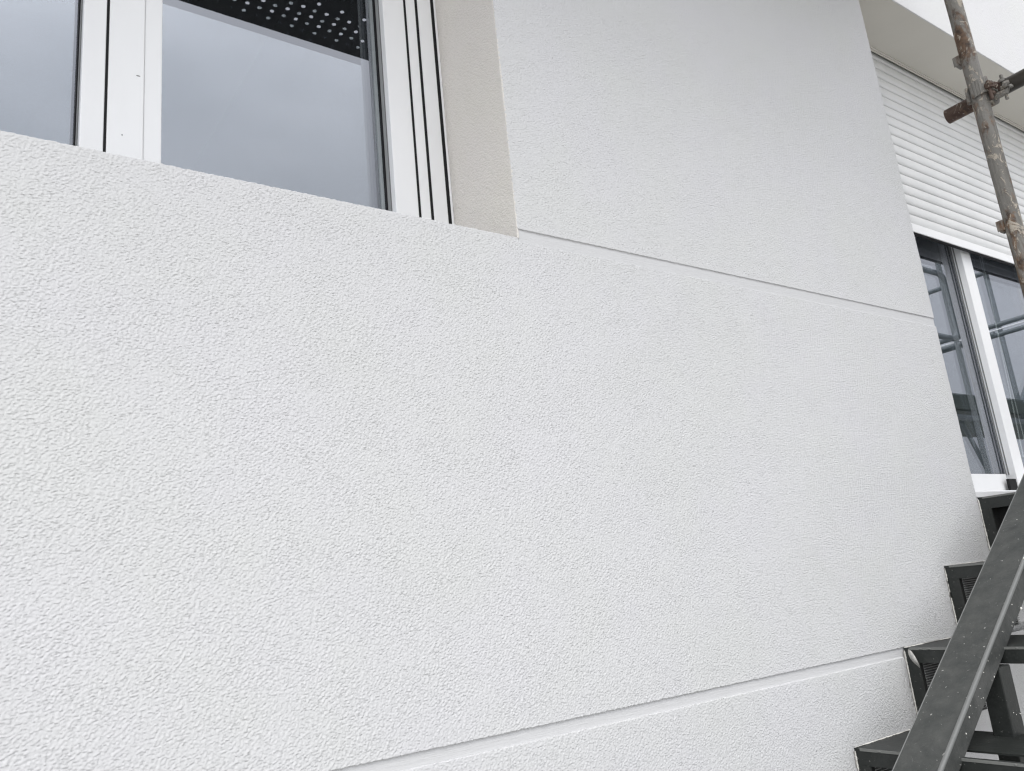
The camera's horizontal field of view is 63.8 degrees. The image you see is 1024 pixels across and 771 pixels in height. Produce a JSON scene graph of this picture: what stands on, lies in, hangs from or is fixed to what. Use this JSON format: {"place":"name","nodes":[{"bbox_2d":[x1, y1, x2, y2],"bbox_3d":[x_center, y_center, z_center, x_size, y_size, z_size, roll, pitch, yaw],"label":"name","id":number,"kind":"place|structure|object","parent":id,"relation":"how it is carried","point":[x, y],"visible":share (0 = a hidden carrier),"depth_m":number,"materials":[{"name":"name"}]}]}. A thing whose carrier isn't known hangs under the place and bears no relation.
{"place":"outdoors","nodes":[
{"label":"outdoors","id":0,"kind":"place"},
{"bbox_2d":[0,0,1023,770],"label":"house","id":1,"kind":"structure","parent":0,"point":[510,384],"depth_m":1.57,"materials":[{"name":"white paint"}]},
{"bbox_2d":[73,0,453,223],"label":"window","id":2,"kind":"structure","parent":1,"relation":"in","point":[118,89],"depth_m":1.73,"materials":[{"name":"white plastic"}]},
{"bbox_2d":[949,247,1023,491],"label":"window","id":3,"kind":"structure","parent":1,"relation":"in","point":[1013,467],"depth_m":3.15,"materials":[{"name":"white plastic"}]},
{"label":"ground","id":4,"kind":"structure","parent":0,"visible":0},
{"bbox_2d":[854,474,1023,770],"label":"staircase","id":5,"kind":"structure","parent":4,"relation":"on","point":[961,677],"depth_m":1.74,"materials":[{"name":"black metal"}]},
{"bbox_2d":[908,650,919,667],"bbox_3d":[0.931,0.634,1.909,0.017,0.040,0.027,5,-18,-35],"label":"tape strip","id":6,"kind":"object","parent":5,"relation":"attached to","point":[912,657],"visible":1,"depth_m":1.90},
{"bbox_2d":[943,0,1023,297],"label":"scaffold","id":7,"kind":"object","parent":4,"relation":"on","point":[983,94],"visible":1,"depth_m":2.54,"materials":[{"name":"grey metal"}]}
]}

